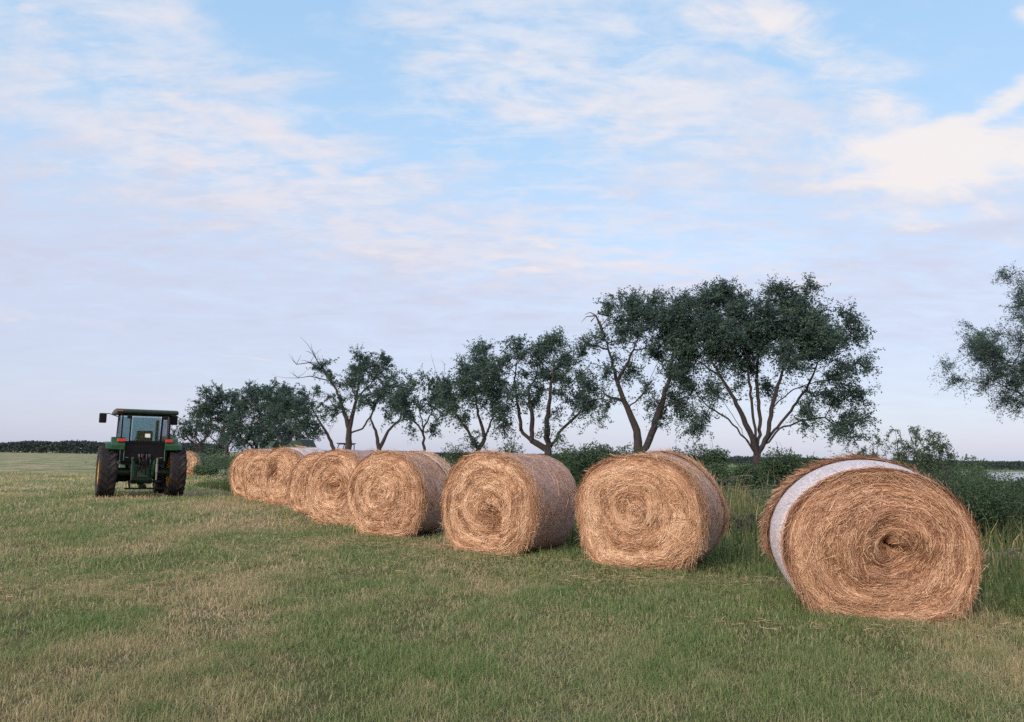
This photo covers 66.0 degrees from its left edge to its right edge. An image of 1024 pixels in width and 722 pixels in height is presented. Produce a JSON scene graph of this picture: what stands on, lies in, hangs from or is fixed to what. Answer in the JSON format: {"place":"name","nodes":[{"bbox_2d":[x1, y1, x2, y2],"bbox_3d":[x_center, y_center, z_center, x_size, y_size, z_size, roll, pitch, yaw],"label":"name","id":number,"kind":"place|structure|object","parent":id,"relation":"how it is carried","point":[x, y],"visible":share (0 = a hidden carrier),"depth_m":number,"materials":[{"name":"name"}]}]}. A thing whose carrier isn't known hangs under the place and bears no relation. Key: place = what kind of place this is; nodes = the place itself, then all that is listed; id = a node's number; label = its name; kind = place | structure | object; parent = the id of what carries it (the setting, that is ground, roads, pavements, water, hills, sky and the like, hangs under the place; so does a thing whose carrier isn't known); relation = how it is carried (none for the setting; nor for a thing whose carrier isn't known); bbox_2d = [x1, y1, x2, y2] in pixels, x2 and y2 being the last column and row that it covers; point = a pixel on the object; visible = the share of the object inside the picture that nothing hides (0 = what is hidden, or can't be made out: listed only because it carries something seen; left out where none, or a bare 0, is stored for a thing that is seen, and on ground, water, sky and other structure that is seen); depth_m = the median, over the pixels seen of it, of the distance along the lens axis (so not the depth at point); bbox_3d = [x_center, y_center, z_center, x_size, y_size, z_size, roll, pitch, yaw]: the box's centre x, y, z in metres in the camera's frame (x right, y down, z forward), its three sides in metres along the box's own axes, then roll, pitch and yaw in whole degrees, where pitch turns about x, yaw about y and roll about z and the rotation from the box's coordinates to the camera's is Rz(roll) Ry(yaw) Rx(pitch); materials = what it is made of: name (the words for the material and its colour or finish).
{"place":"outdoors","nodes":[
{"label":"outdoors","id":0,"kind":"place"},
{"bbox_2d":[337,443,355,449],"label":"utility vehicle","id":1,"kind":"object","parent":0,"point":[344,444],"visible":0.08,"depth_m":65.05,"materials":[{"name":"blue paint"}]},
{"bbox_2d":[0,451,1023,721],"bbox_3d":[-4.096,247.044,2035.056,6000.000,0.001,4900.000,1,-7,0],"label":"ground","id":2,"kind":"structure","parent":0,"point":[34,463],"depth_m":6.51,"materials":[{"name":"green plant"}]},
{"bbox_2d":[0,439,230,455],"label":"treeline","id":3,"kind":"object","parent":2,"relation":"on","point":[67,446],"visible":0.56,"depth_m":252.92,"materials":[{"name":"green plant"}]},
{"bbox_2d":[95,408,186,496],"bbox_3d":[-12.562,3.094,26.517,2.570,2.822,4.160,5,-8,-31],"label":"tractor","id":4,"kind":"object","parent":2,"relation":"on","point":[144,458],"visible":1,"depth_m":25.33,"materials":[{"name":"metal"}]},
{"bbox_2d":[84,452,234,468],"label":"undergrowth","id":5,"kind":"object","parent":2,"relation":"on","point":[207,464],"visible":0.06,"depth_m":66.21,"materials":[{"name":"green plant"}]},
{"bbox_2d":[158,399,215,453],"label":"mesquite tree","id":6,"kind":"object","parent":2,"relation":"on","point":[189,431],"visible":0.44,"depth_m":81.56,"materials":[{"name":"green plant"}]},
{"bbox_2d":[186,450,202,475],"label":"hay bale","id":7,"kind":"object","parent":2,"relation":"on","point":[192,461],"visible":0.3,"depth_m":47.94},
{"bbox_2d":[192,465,219,475],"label":"bush","id":8,"kind":"object","parent":2,"relation":"on","point":[197,466],"visible":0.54,"depth_m":47.23,"materials":[{"name":"green plant"}]},
{"bbox_2d":[188,380,251,455],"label":"mesquite tree","id":9,"kind":"object","parent":2,"relation":"on","point":[221,396],"visible":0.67,"depth_m":77.02,"materials":[{"name":"green plant"}]},
{"bbox_2d":[210,379,280,450],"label":"mesquite tree","id":10,"kind":"object","parent":2,"relation":"on","point":[245,404],"visible":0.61,"depth_m":72.98,"materials":[{"name":"green plant"}]},
{"bbox_2d":[228,446,274,497],"bbox_3d":[-8.453,3.697,26.349,1.769,1.718,1.412,-1,-7,14],"label":"hay bale","id":11,"kind":"object","parent":2,"relation":"on","point":[235,475],"visible":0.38,"depth_m":25.89},
{"bbox_2d":[240,448,273,501],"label":"hay bale","id":12,"kind":"object","parent":2,"relation":"on","point":[252,466],"visible":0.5,"depth_m":23.95},
{"bbox_2d":[266,441,286,448],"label":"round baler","id":13,"kind":"object","parent":2,"relation":"on","point":[273,444],"visible":0.1,"depth_m":62.97,"materials":[{"name":"green paint"}]},
{"bbox_2d":[247,377,320,448],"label":"mesquite tree","id":14,"kind":"object","parent":2,"relation":"on","point":[272,415],"visible":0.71,"depth_m":68.88,"materials":[{"name":"green plant"}]},
{"bbox_2d":[258,445,326,506],"bbox_3d":[-6.138,3.256,22.521,1.856,1.752,1.654,-2,-8,26],"label":"hay bale","id":15,"kind":"object","parent":2,"relation":"on","point":[277,466],"visible":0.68,"depth_m":21.97},
{"bbox_2d":[286,439,316,447],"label":"car","id":16,"kind":"object","parent":2,"relation":"on","point":[303,442],"visible":0.06,"depth_m":61.01,"materials":[{"name":"green paint"}]},
{"bbox_2d":[269,383,336,450],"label":"mesquite tree","id":17,"kind":"object","parent":2,"relation":"on","point":[301,408],"visible":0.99,"depth_m":59.42,"materials":[{"name":"green plant"}]},
{"bbox_2d":[285,450,328,514],"bbox_3d":[-4.578,3.006,19.552,1.879,1.586,1.433,-2,-7,22],"label":"hay bale","id":18,"kind":"object","parent":2,"relation":"on","point":[296,481],"visible":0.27,"depth_m":19.16},
{"bbox_2d":[278,342,396,449],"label":"mesquite tree","id":19,"kind":"object","parent":2,"relation":"on","point":[361,368],"visible":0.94,"depth_m":54.88,"materials":[{"name":"green plant"}]},
{"bbox_2d":[302,447,378,525],"bbox_3d":[-3.463,2.684,17.082,1.963,1.670,1.486,-2,-8,26],"label":"hay bale","id":20,"kind":"object","parent":2,"relation":"on","point":[327,476],"visible":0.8,"depth_m":16.63},
{"bbox_2d":[348,366,418,451],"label":"mesquite tree","id":21,"kind":"object","parent":2,"relation":"on","point":[380,393],"visible":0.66,"depth_m":52.43,"materials":[{"name":"green plant"}]},
{"bbox_2d":[343,446,450,537],"bbox_3d":[-2.089,2.454,14.922,1.999,1.652,1.479,-3,-8,29],"label":"hay bale","id":22,"kind":"object","parent":2,"relation":"on","point":[389,493],"visible":0.94,"depth_m":14.38},
{"bbox_2d":[384,356,463,451],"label":"mesquite tree","id":23,"kind":"object","parent":2,"relation":"on","point":[400,403],"visible":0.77,"depth_m":49.66,"materials":[{"name":"green plant"}]},
{"bbox_2d":[438,441,472,466],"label":"bush","id":24,"kind":"object","parent":2,"relation":"on","point":[453,457],"visible":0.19,"depth_m":44.94,"materials":[{"name":"green plant"}]},
{"bbox_2d":[426,335,520,452],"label":"mesquite tree","id":25,"kind":"object","parent":2,"relation":"on","point":[464,382],"visible":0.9,"depth_m":43.50,"materials":[{"name":"green plant"}]},
{"bbox_2d":[438,448,576,555],"bbox_3d":[-0.059,2.229,12.789,1.985,1.652,1.651,-3,-8,33],"label":"hay bale","id":26,"kind":"object","parent":2,"relation":"on","point":[504,502],"visible":0.99,"depth_m":12.23},
{"bbox_2d":[497,438,524,453],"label":"bush","id":27,"kind":"object","parent":2,"relation":"on","point":[513,448],"visible":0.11,"depth_m":43.78,"materials":[{"name":"green plant"}]},
{"bbox_2d":[2,504,1023,645],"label":"loose hay","id":28,"kind":"object","parent":2,"relation":"on","point":[607,580],"visible":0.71,"depth_m":9.79},
{"bbox_2d":[481,326,601,456],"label":"mesquite tree","id":29,"kind":"object","parent":2,"relation":"on","point":[549,343],"visible":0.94,"depth_m":41.46,"materials":[{"name":"green plant"}]},
{"bbox_2d":[549,443,587,483],"bbox_3d":[2.139,4.499,32.990,3.117,2.183,2.232,1,-7,0],"label":"bush","id":30,"kind":"object","parent":2,"relation":"on","point":[562,458],"visible":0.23,"depth_m":32.81,"materials":[{"name":"green plant"}]},
{"bbox_2d":[565,438,644,481],"bbox_3d":[3.487,4.025,29.353,2.585,2.290,3.087,-6,-10,44],"label":"bush","id":31,"kind":"object","parent":2,"relation":"on","point":[584,461],"visible":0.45,"depth_m":28.94,"materials":[{"name":"green plant"}]},
{"bbox_2d":[187,448,1023,496],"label":"undergrowth","id":32,"kind":"object","parent":2,"relation":"on","point":[233,458],"visible":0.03,"depth_m":34.05,"materials":[{"name":"green plant"}]},
{"bbox_2d":[562,285,703,453],"bbox_3d":[6.215,1.151,38.878,7.457,10.610,5.291,1,-7,0],"label":"mesquite tree","id":33,"kind":"object","parent":2,"relation":"on","point":[637,308],"visible":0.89,"depth_m":38.93,"materials":[{"name":"green plant"}]},
{"bbox_2d":[573,447,731,573],"bbox_3d":[1.945,2.053,11.211,2.154,1.695,1.434,-3,-8,30],"label":"hay bale","id":34,"kind":"object","parent":2,"relation":"on","point":[659,509],"visible":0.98,"depth_m":10.67},
{"bbox_2d":[327,450,1010,467],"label":"treeline","id":35,"kind":"object","parent":2,"relation":"on","point":[439,454],"visible":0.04,"depth_m":294.75,"materials":[{"name":"green plant"}]},
{"bbox_2d":[666,440,722,488],"bbox_3d":[7.615,4.517,33.505,2.943,2.448,2.135,-2,-8,25],"label":"bush","id":36,"kind":"object","parent":2,"relation":"on","point":[702,450],"visible":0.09,"depth_m":33.64,"materials":[{"name":"green plant"}]},
{"bbox_2d":[697,445,766,490],"bbox_3d":[9.329,4.459,32.579,3.054,2.397,2.926,1,-7,0],"label":"bush","id":37,"kind":"object","parent":2,"relation":"on","point":[715,460],"visible":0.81,"depth_m":32.10,"materials":[{"name":"green plant"}]},
{"bbox_2d":[723,499,771,535],"bbox_3d":[4.871,3.367,16.306,2.992,1.546,1.905,1,-7,0],"label":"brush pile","id":38,"kind":"object","parent":2,"relation":"on","point":[751,515],"visible":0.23,"depth_m":16.22,"materials":[{"name":"green plant"}]},
{"bbox_2d":[718,462,780,496],"bbox_3d":[8.968,4.602,29.573,3.168,1.843,2.655,-6,-10,44],"label":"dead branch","id":39,"kind":"object","parent":2,"relation":"on","point":[720,479],"visible":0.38,"depth_m":29.64,"materials":[{"name":"brown wood"}]},
{"bbox_2d":[646,269,884,488],"bbox_3d":[12.435,0.958,37.846,11.700,10.929,6.374,1,-7,0],"label":"mesquite tree","id":40,"kind":"object","parent":2,"relation":"on","point":[749,337],"visible":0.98,"depth_m":37.64,"materials":[{"name":"green plant"}]},
{"bbox_2d":[753,444,825,491],"bbox_3d":[11.309,4.402,31.637,3.067,2.349,2.372,1,-7,0],"label":"bush","id":41,"kind":"object","parent":2,"relation":"on","point":[786,465],"visible":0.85,"depth_m":31.46,"materials":[{"name":"green plant"}]},
{"bbox_2d":[709,467,1023,524],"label":"weeds","id":42,"kind":"object","parent":2,"relation":"on","point":[776,491],"visible":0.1,"depth_m":21.02,"materials":[{"name":"green plant"}]},
{"bbox_2d":[855,433,890,457],"bbox_3d":[10.336,3.256,22.487,1.285,2.474,1.147,4,-8,-25],"label":"sapling","id":43,"kind":"object","parent":2,"relation":"on","point":[863,449],"visible":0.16,"depth_m":22.55,"materials":[{"name":"green plant"}]},
{"bbox_2d":[757,451,990,622],"bbox_3d":[3.722,1.752,8.195,2.162,1.630,1.610,-1,-7,12],"label":"hay bale","id":44,"kind":"object","parent":2,"relation":"on","point":[866,535],"visible":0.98,"depth_m":7.63},
{"bbox_2d":[725,486,1022,536],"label":"undergrowth","id":45,"kind":"object","parent":2,"relation":"on","point":[751,496],"visible":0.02,"depth_m":23.45,"materials":[{"name":"green plant"}]},
{"bbox_2d":[725,455,1023,469],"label":"treeline","id":46,"kind":"object","parent":2,"relation":"on","point":[1017,465],"visible":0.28,"depth_m":209.62,"materials":[{"name":"green plant"}]},
{"bbox_2d":[882,425,940,474],"bbox_3d":[10.427,2.977,20.655,1.518,2.591,1.161,-5,-9,40],"label":"sapling","id":47,"kind":"object","parent":2,"relation":"on","point":[914,452],"visible":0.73,"depth_m":20.71,"materials":[{"name":"green plant"}]},
{"bbox_2d":[900,426,951,485],"bbox_3d":[10.914,3.011,20.957,1.505,2.614,1.361,-3,-8,28],"label":"sapling","id":48,"kind":"object","parent":2,"relation":"on","point":[928,463],"visible":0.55,"depth_m":20.85,"materials":[{"name":"green plant"}]},
{"bbox_2d":[922,429,966,483],"bbox_3d":[11.680,3.057,21.071,1.254,2.572,1.061,4,-7,-22],"label":"sapling","id":49,"kind":"object","parent":2,"relation":"on","point":[941,452],"visible":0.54,"depth_m":20.99,"materials":[{"name":"green plant"}]},
{"bbox_2d":[917,454,1023,545],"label":"bush","id":50,"kind":"object","parent":2,"relation":"on","point":[991,500],"visible":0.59,"depth_m":14.34,"materials":[{"name":"green plant"}]},
{"bbox_2d":[954,455,994,478],"bbox_3d":[14.008,3.785,23.910,0.898,1.881,1.215,8,-10,-44],"label":"sapling","id":51,"kind":"object","parent":2,"relation":"on","point":[973,457],"visible":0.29,"depth_m":23.94,"materials":[{"name":"green plant"}]},
{"bbox_2d":[929,260,1023,422],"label":"huisache tree","id":52,"kind":"object","parent":2,"relation":"on","point":[987,352],"visible":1,"depth_m":26.09,"materials":[{"name":"green plant"}]},
{"bbox_2d":[983,548,1023,560],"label":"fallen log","id":53,"kind":"object","parent":2,"relation":"on","point":[1008,554],"visible":0.15,"depth_m":12.11,"materials":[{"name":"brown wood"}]},
{"bbox_2d":[997,477,1023,533],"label":"bush","id":54,"kind":"object","parent":2,"relation":"on","point":[1020,486],"visible":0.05,"depth_m":16.73,"materials":[{"name":"green plant"}]},
{"bbox_2d":[0,0,1023,461],"label":"sky","id":55,"kind":"structure","parent":0,"point":[193,193],"materials":[{"name":"blue"}]},
{"bbox_2d":[192,471,1023,619],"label":"tall grass","id":56,"kind":"structure","parent":0,"point":[997,570],"depth_m":11.88,"materials":[{"name":"green plant"}]},
{"bbox_2d":[961,471,1023,480],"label":"pond water","id":57,"kind":"structure","parent":0,"point":[1017,475],"depth_m":111.22,"materials":[{"name":"grey liquid"}]}
]}

